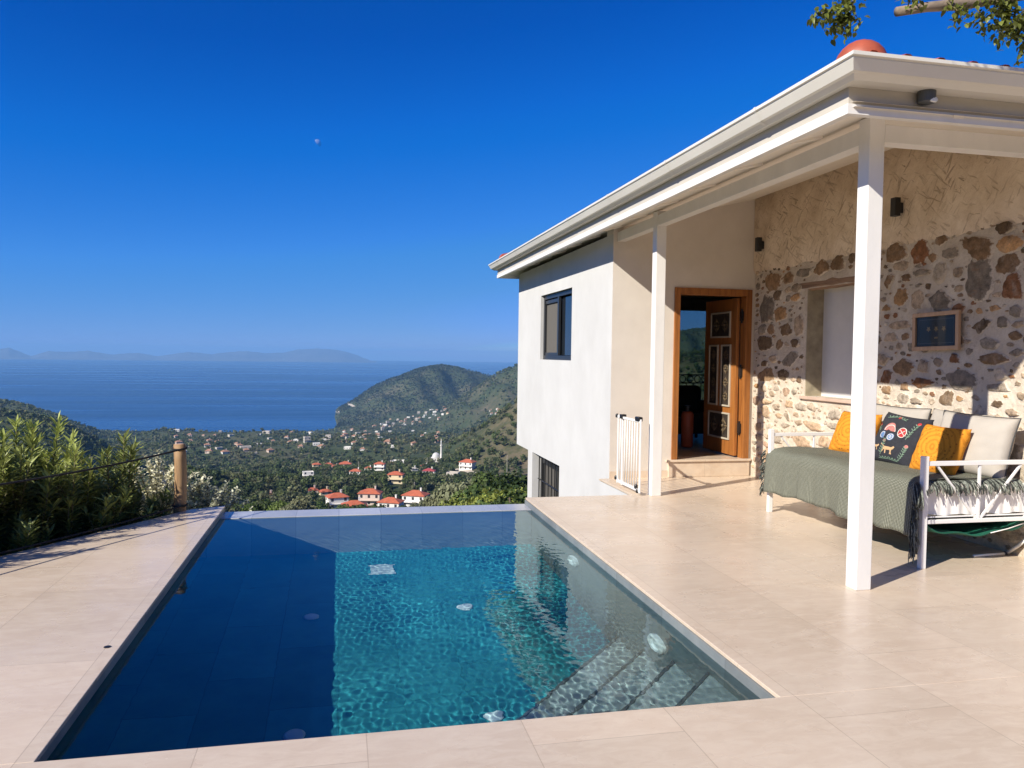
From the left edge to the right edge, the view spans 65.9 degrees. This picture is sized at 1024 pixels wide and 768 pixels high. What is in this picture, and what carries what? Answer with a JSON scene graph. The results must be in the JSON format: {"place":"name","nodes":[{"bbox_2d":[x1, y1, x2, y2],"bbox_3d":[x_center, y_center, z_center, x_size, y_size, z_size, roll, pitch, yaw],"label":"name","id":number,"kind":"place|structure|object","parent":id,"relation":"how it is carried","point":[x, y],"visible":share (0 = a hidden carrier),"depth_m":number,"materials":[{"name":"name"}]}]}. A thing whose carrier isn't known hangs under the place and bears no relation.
{"place":"outdoors","nodes":[
{"label":"outdoors","id":0,"kind":"place"},
{"bbox_2d":[0,348,376,362],"bbox_3d":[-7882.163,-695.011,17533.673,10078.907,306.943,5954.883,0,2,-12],"label":"distant islands","id":1,"kind":"object","parent":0,"point":[314,355],"visible":0.95,"depth_m":16827.02,"materials":[{"name":"blue"}]},
{"bbox_2d":[0,359,517,432],"bbox_3d":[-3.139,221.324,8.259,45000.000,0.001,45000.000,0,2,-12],"label":"sea","id":2,"kind":"structure","parent":0,"point":[149,395],"depth_m":4405.17,"materials":[{"name":"liquid"}]},
{"bbox_2d":[0,366,527,515],"bbox_3d":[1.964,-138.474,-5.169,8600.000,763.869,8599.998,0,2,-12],"label":"terrain","id":3,"kind":"structure","parent":0,"point":[514,450],"depth_m":1476.10,"materials":[{"name":"green plant"}]},
{"bbox_2d":[0,440,62,555],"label":"oleander bush","id":4,"kind":"object","parent":3,"relation":"on","point":[18,539],"visible":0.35,"depth_m":6.08,"materials":[{"name":"green plant"}]},
{"bbox_2d":[0,410,80,548],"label":"oleander bush","id":5,"kind":"object","parent":3,"relation":"on","point":[22,492],"visible":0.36,"depth_m":6.41,"materials":[{"name":"green plant"}]},
{"bbox_2d":[12,439,134,544],"bbox_3d":[-3.833,1.214,6.787,1.088,1.570,1.032,2,2,25],"label":"oleander bush","id":6,"kind":"object","parent":3,"relation":"on","point":[73,524],"visible":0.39,"depth_m":6.65,"materials":[{"name":"green plant"}]},
{"bbox_2d":[58,428,173,531],"bbox_3d":[-3.634,1.200,7.264,1.146,1.566,1.148,0,2,-12],"label":"oleander bush","id":7,"kind":"object","parent":3,"relation":"on","point":[114,481],"visible":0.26,"depth_m":7.14,"materials":[{"name":"green plant"}]},
{"bbox_2d":[128,449,210,515],"bbox_3d":[-3.521,1.225,8.056,0.942,1.102,1.020,1,2,8],"label":"silver shrub","id":8,"kind":"object","parent":3,"relation":"on","point":[157,483],"visible":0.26,"depth_m":8.03,"materials":[{"name":"green plant"}]},
{"bbox_2d":[186,474,248,511],"bbox_3d":[-3.230,1.395,8.361,0.874,0.945,0.808,0,2,-17],"label":"silver shrub","id":9,"kind":"object","parent":3,"relation":"on","point":[216,500],"visible":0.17,"depth_m":8.24,"materials":[{"name":"green plant"}]},
{"bbox_2d":[220,449,229,453],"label":"house","id":10,"kind":"structure","parent":3,"relation":"on","point":[226,451],"depth_m":1020.86,"materials":[{"name":"paint"}]},
{"bbox_2d":[228,504,257,511],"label":"broadleaf tree","id":11,"kind":"object","parent":3,"relation":"on","point":[246,507],"visible":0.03,"depth_m":113.45,"materials":[{"name":"green plant"}]},
{"bbox_2d":[247,498,272,510],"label":"broadleaf tree","id":12,"kind":"object","parent":3,"relation":"on","point":[261,505],"visible":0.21,"depth_m":124.04,"materials":[{"name":"green plant"}]},
{"bbox_2d":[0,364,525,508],"bbox_3d":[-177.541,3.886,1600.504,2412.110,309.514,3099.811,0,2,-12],"label":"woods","id":13,"kind":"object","parent":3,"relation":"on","point":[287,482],"visible":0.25,"depth_m":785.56,"materials":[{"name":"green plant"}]},
{"bbox_2d":[266,500,288,510],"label":"broadleaf tree","id":14,"kind":"object","parent":3,"relation":"on","point":[276,506],"visible":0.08,"depth_m":113.49,"materials":[{"name":"green plant"}]},
{"bbox_2d":[279,504,300,509],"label":"olive tree","id":15,"kind":"object","parent":3,"relation":"on","point":[291,507],"visible":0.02,"depth_m":96.58,"materials":[{"name":"green plant"}]},
{"bbox_2d":[289,495,318,509],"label":"olive tree","id":16,"kind":"object","parent":3,"relation":"on","point":[303,504],"visible":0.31,"depth_m":116.05,"materials":[{"name":"green plant"}]},
{"bbox_2d":[303,436,310,442],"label":"house","id":17,"kind":"structure","parent":3,"relation":"on","point":[306,439],"depth_m":1062.65,"materials":[{"name":"paint"}]},
{"bbox_2d":[302,471,313,476],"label":"village house","id":18,"kind":"structure","parent":3,"relation":"on","point":[306,473],"depth_m":575.87,"materials":[{"name":"white paint"}]},
{"bbox_2d":[307,485,317,492],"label":"village house","id":19,"kind":"structure","parent":3,"relation":"on","point":[311,489],"depth_m":386.90,"materials":[{"name":"tile"}]},
{"bbox_2d":[312,461,321,466],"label":"village house","id":20,"kind":"structure","parent":3,"relation":"on","point":[316,464],"depth_m":721.65,"materials":[{"name":"tile"}]},
{"bbox_2d":[311,499,325,507],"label":"broadleaf tree","id":21,"kind":"object","parent":3,"relation":"on","point":[320,504],"visible":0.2,"depth_m":240.32,"materials":[{"name":"green plant"}]},
{"bbox_2d":[318,486,332,495],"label":"village house","id":22,"kind":"structure","parent":3,"relation":"on","point":[324,492],"depth_m":384.13,"materials":[{"name":"paint"}]},
{"bbox_2d":[325,489,348,508],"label":"village house","id":23,"kind":"structure","parent":3,"relation":"on","point":[335,500],"depth_m":341.35,"materials":[{"name":"paint"}]},
{"bbox_2d":[337,503,348,508],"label":"broadleaf tree","id":24,"kind":"object","parent":3,"relation":"on","point":[344,505],"visible":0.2,"depth_m":240.04,"materials":[{"name":"green plant"}]},
{"bbox_2d":[339,460,351,464],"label":"village house","id":25,"kind":"structure","parent":3,"relation":"on","point":[345,462],"depth_m":758.71,"materials":[{"name":"tile"}]},
{"bbox_2d":[339,506,365,508],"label":"broadleaf tree","id":26,"kind":"object","parent":3,"relation":"on","point":[348,507],"visible":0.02,"depth_m":126.83,"materials":[{"name":"green plant"}]},
{"bbox_2d":[341,497,367,505],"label":"village house","id":27,"kind":"structure","parent":3,"relation":"on","point":[353,502],"depth_m":328.55,"materials":[{"name":"tile"}]},
{"bbox_2d":[349,467,362,473],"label":"village house","id":28,"kind":"structure","parent":3,"relation":"on","point":[358,470],"depth_m":591.08,"materials":[{"name":"tile"}]},
{"bbox_2d":[352,504,367,507],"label":"broadleaf tree","id":29,"kind":"object","parent":3,"relation":"on","point":[361,505],"visible":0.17,"depth_m":226.34,"materials":[{"name":"green plant"}]},
{"bbox_2d":[357,486,382,505],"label":"village house","id":30,"kind":"structure","parent":3,"relation":"on","point":[370,496],"depth_m":363.01,"materials":[{"name":"paint"}]},
{"bbox_2d":[374,460,385,470],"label":"village house","id":31,"kind":"structure","parent":3,"relation":"on","point":[379,466],"depth_m":613.64,"materials":[{"name":"paint"}]},
{"bbox_2d":[376,494,404,507],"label":"village house","id":32,"kind":"structure","parent":3,"relation":"on","point":[395,501],"depth_m":345.44,"materials":[{"name":"tile"}]},
{"bbox_2d":[387,469,404,483],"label":"village house","id":33,"kind":"structure","parent":3,"relation":"on","point":[395,477],"depth_m":428.82,"materials":[{"name":"paint"}]},
{"bbox_2d":[401,488,430,506],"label":"village house","id":34,"kind":"structure","parent":3,"relation":"on","point":[413,496],"depth_m":362.41,"materials":[{"name":"paint"}]},
{"bbox_2d":[422,495,432,506],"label":"olive tree","id":35,"kind":"object","parent":3,"relation":"on","point":[427,499],"visible":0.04,"depth_m":94.68,"materials":[{"name":"green plant"}]},
{"bbox_2d":[423,467,435,472],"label":"village house","id":36,"kind":"structure","parent":3,"relation":"on","point":[431,469],"depth_m":587.61,"materials":[{"name":"tile"}]},
{"bbox_2d":[428,484,445,505],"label":"olive tree","id":37,"kind":"object","parent":3,"relation":"on","point":[433,502],"visible":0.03,"depth_m":83.57,"materials":[{"name":"green plant"}]},
{"bbox_2d":[431,439,442,461],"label":"village mosque","id":38,"kind":"structure","parent":3,"relation":"on","point":[435,455],"depth_m":685.68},
{"bbox_2d":[438,497,457,505],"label":"broadleaf tree","id":39,"kind":"object","parent":3,"relation":"on","point":[447,502],"visible":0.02,"depth_m":66.44,"materials":[{"name":"green plant"}]},
{"bbox_2d":[446,471,459,474],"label":"village house","id":40,"kind":"structure","parent":3,"relation":"on","point":[452,472],"depth_m":545.30,"materials":[{"name":"paint"}]},
{"bbox_2d":[435,480,481,505],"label":"olive tree","id":41,"kind":"object","parent":3,"relation":"on","point":[451,488],"visible":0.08,"depth_m":78.33,"materials":[{"name":"green plant"}]},
{"bbox_2d":[449,484,472,504],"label":"broadleaf tree","id":42,"kind":"object","parent":3,"relation":"on","point":[461,491],"visible":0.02,"depth_m":71.26,"materials":[{"name":"green plant"}]},
{"bbox_2d":[459,458,476,470],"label":"village house","id":43,"kind":"structure","parent":3,"relation":"on","point":[467,464],"depth_m":584.87,"materials":[{"name":"paint"}]},
{"bbox_2d":[459,494,488,505],"bbox_3d":[-2.648,11.418,55.466,2.978,7.503,4.097,0,2,-23],"label":"broadleaf tree","id":44,"kind":"object","parent":3,"relation":"on","point":[472,500],"visible":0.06,"depth_m":55.16,"materials":[{"name":"green plant"}]},
{"bbox_2d":[454,487,495,505],"bbox_3d":[-2.108,12.078,60.884,5.079,8.279,3.692,0,2,-15],"label":"broadleaf tree","id":45,"kind":"object","parent":3,"relation":"on","point":[481,492],"visible":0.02,"depth_m":60.89,"materials":[{"name":"green plant"}]},
{"bbox_2d":[453,470,527,505],"bbox_3d":[-0.126,11.705,62.213,7.937,9.778,8.270,2,2,23],"label":"broadleaf tree","id":46,"kind":"object","parent":3,"relation":"on","point":[518,482],"visible":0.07,"depth_m":61.41,"materials":[{"name":"green plant"}]},
{"bbox_2d":[470,471,517,485],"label":"broadleaf tree","id":47,"kind":"object","parent":3,"relation":"on","point":[483,478],"visible":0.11,"depth_m":88.24,"materials":[{"name":"green plant"}]},
{"bbox_2d":[468,486,526,504],"bbox_3d":[0.029,8.670,40.206,5.224,6.836,5.013,-1,3,-45],"label":"broadleaf tree","id":48,"kind":"object","parent":3,"relation":"on","point":[519,498],"visible":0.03,"depth_m":39.99,"materials":[{"name":"green plant"}]},
{"bbox_2d":[479,486,526,504],"bbox_3d":[-0.304,9.670,46.234,3.356,7.562,4.618,1,2,13],"label":"broadleaf tree","id":49,"kind":"object","parent":3,"relation":"on","point":[494,494],"visible":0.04,"depth_m":45.59,"materials":[{"name":"green plant"}]},
{"bbox_2d":[488,39,1023,590],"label":"house","id":50,"kind":"structure","parent":3,"relation":"on","point":[648,293],"depth_m":8.33,"materials":[{"name":"paint"}]},
{"bbox_2d":[538,456,558,496],"bbox_3d":[0.668,2.218,12.782,0.111,2.033,1.700,0,2,-12],"label":"lower window","id":51,"kind":"structure","parent":50,"relation":"in","point":[548,484],"depth_m":13.12,"materials":[{"name":"grey glass"}]},
{"bbox_2d":[543,289,571,360],"bbox_3d":[0.801,-0.893,12.199,0.195,1.047,1.790,0,2,-12],"label":"window","id":52,"kind":"structure","parent":50,"relation":"in","point":[558,310],"depth_m":12.32,"materials":[{"name":"black glass"}]},
{"bbox_2d":[600,481,627,495],"bbox_3d":[-0.723,3.674,2.137,18.359,4.479,14.090,0,2,-12],"label":"terrace base","id":53,"kind":"object","parent":50,"relation":"attached to","point":[606,489],"visible":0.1,"depth_m":9.34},
{"bbox_2d":[671,287,752,459],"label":"door","id":54,"kind":"structure","parent":50,"relation":"in","point":[723,368],"depth_m":10.16,"materials":[{"name":"brown wood"}]},
{"bbox_2d":[755,237,763,251],"bbox_3d":[3.057,-1.721,9.743,0.095,0.172,0.068,0,2,-12],"label":"wall lamp","id":55,"kind":"object","parent":50,"relation":"attached to","point":[759,244],"visible":1,"depth_m":9.71,"materials":[{"name":"black metal"}]},
{"bbox_2d":[799,276,854,403],"bbox_3d":[3.500,-0.489,8.475,0.255,1.354,1.203,0,2,-12],"label":"shuttered window","id":56,"kind":"structure","parent":50,"relation":"in","point":[830,309],"depth_m":8.76,"materials":[{"name":"paint"}]},
{"bbox_2d":[890,197,902,216],"bbox_3d":[3.580,-1.643,7.341,0.095,0.172,0.068,0,2,-12],"label":"wall lamp","id":57,"kind":"object","parent":50,"relation":"attached to","point":[896,206],"visible":1,"depth_m":7.31,"materials":[{"name":"black metal"}]},
{"bbox_2d":[917,89,937,104],"bbox_3d":[2.427,-1.685,4.616,0.100,0.102,0.106,0,2,-12],"label":"eave lamp","id":58,"kind":"object","parent":50,"relation":"attached to","point":[926,97],"visible":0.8,"depth_m":4.58,"materials":[{"name":"grey metal"}]},
{"bbox_2d":[912,310,960,350],"bbox_3d":[3.702,-0.462,6.901,0.030,0.336,0.550,0,1,-12],"label":"framed picture","id":59,"kind":"object","parent":50,"relation":"attached to","point":[938,330],"visible":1,"depth_m":6.89,"materials":[{"name":"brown wood"}]},
{"bbox_2d":[46,510,759,760],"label":"pool water","id":60,"kind":"structure","parent":0,"point":[255,630],"depth_m":4.29,"materials":[{"name":"blue liquid"}]},
{"bbox_2d":[455,468,475,472],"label":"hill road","id":61,"kind":"structure","parent":0,"point":[457,469],"depth_m":581.61,"materials":[{"name":"beige concrete"}]},
{"bbox_2d":[0,476,1023,767],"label":"terrace paving","id":62,"kind":"structure","parent":0,"point":[902,662],"depth_m":4.14,"materials":[{"name":"beige tile"}]},
{"bbox_2d":[173,443,186,513],"bbox_3d":[-3.102,1.120,7.369,0.132,1.129,0.126,0,2,-12],"label":"fence post","id":63,"kind":"object","parent":62,"relation":"on","point":[180,478],"visible":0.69,"depth_m":7.32,"materials":[{"name":"brown wood"}]},
{"bbox_2d":[0,503,187,553],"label":"curb","id":64,"kind":"structure","parent":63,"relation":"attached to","point":[64,537],"depth_m":6.37,"materials":[{"name":"beige stone"}]},
{"bbox_2d":[0,447,187,485],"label":"fence rope","id":65,"kind":"object","parent":63,"relation":"attached to","point":[72,472],"visible":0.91,"depth_m":6.35,"materials":[{"name":"brown fabric"}]},
{"bbox_2d":[38,500,774,761],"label":"swimming pool","id":66,"kind":"structure","parent":62,"relation":"in","point":[749,683],"depth_m":5.70,"materials":[{"name":"grey tile"}]},
{"bbox_2d":[614,413,642,492],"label":"safety gate","id":67,"kind":"structure","parent":62,"relation":"on","point":[636,487],"depth_m":8.83,"materials":[{"name":"white metal"}]},
{"bbox_2d":[766,429,1023,568],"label":"daybed","id":68,"kind":"object","parent":62,"relation":"on","point":[978,507],"visible":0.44,"depth_m":5.78,"materials":[{"name":"white metal"}]},
{"bbox_2d":[759,446,1023,563],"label":"throw blanket","id":69,"kind":"object","parent":68,"relation":"on","point":[817,477],"visible":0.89,"depth_m":6.47,"materials":[{"name":"green fabric"}]},
{"bbox_2d":[828,411,882,452],"bbox_3d":[3.211,0.470,7.407,0.271,0.402,0.515,0,2,-12],"label":"cushion","id":70,"kind":"object","parent":69,"relation":"on","point":[840,440],"visible":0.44,"depth_m":7.43,"materials":[{"name":"yellow fabric"}]},
{"bbox_2d":[875,412,933,465],"bbox_3d":[3.282,0.478,6.675,0.270,0.452,0.532,0,2,-12],"label":"cushion","id":71,"kind":"object","parent":69,"relation":"on","point":[897,437],"visible":0.88,"depth_m":6.59,"materials":[{"name":"grey fabric"}]},
{"bbox_2d":[909,424,971,478],"bbox_3d":[3.369,0.526,6.225,0.253,0.391,0.424,0,2,-19],"label":"cushion","id":72,"kind":"object","parent":69,"relation":"on","point":[936,443],"visible":0.79,"depth_m":6.13,"materials":[{"name":"yellow fabric"}]},
{"bbox_2d":[940,410,1021,478],"bbox_3d":[3.603,0.476,6.172,0.279,0.509,0.622,0,2,-27],"label":"cushion","id":73,"kind":"object","parent":69,"relation":"on","point":[992,438],"visible":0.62,"depth_m":6.00,"materials":[{"name":"white fabric"}]},
{"bbox_2d":[876,403,931,432],"bbox_3d":[3.536,0.436,7.242,0.224,0.474,0.749,0,2,-12],"label":"cushion","id":74,"kind":"object","parent":68,"relation":"on","point":[919,413],"visible":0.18,"depth_m":7.12,"materials":[{"name":"white fabric"}]},
{"bbox_2d":[930,408,994,425],"bbox_3d":[3.689,0.459,6.538,0.225,0.477,0.669,0,2,-12],"label":"cushion","id":75,"kind":"object","parent":68,"relation":"on","point":[937,416],"visible":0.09,"depth_m":6.70,"materials":[{"name":"white fabric"}]},
{"bbox_2d":[927,515,1023,536],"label":"hammock","id":76,"kind":"object","parent":68,"relation":"hanging from","point":[976,529],"visible":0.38,"depth_m":6.00,"materials":[{"name":"green fabric"}]},
{"bbox_2d":[807,0,1023,65],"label":"overhanging tree","id":77,"kind":"object","parent":62,"relation":"on","point":[1004,11],"visible":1,"depth_m":3.37,"materials":[{"name":"green plant"}]},
{"bbox_2d":[972,539,1023,556],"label":"folding frame","id":78,"kind":"object","parent":62,"relation":"on","point":[1015,547],"visible":1,"depth_m":6.07,"materials":[{"name":"white metal"}]},
{"bbox_2d":[0,0,1023,361],"label":"sky","id":79,"kind":"structure","parent":0,"point":[177,176],"materials":[{"name":"blue"}]},
{"bbox_2d":[681,405,693,447],"bbox_3d":[2.465,0.594,11.111,0.170,0.585,0.170,0,2,-12],"label":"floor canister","id":80,"kind":"object","parent":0,"point":[687,416],"visible":1,"depth_m":11.04,"materials":[{"name":"red metal"}]},
{"bbox_2d":[678,385,703,437],"bbox_3d":[2.630,0.442,12.098,0.900,0.820,0.770,0,2,-12],"label":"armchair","id":81,"kind":"object","parent":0,"point":[689,394],"visible":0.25,"depth_m":12.31,"materials":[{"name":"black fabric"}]}
]}

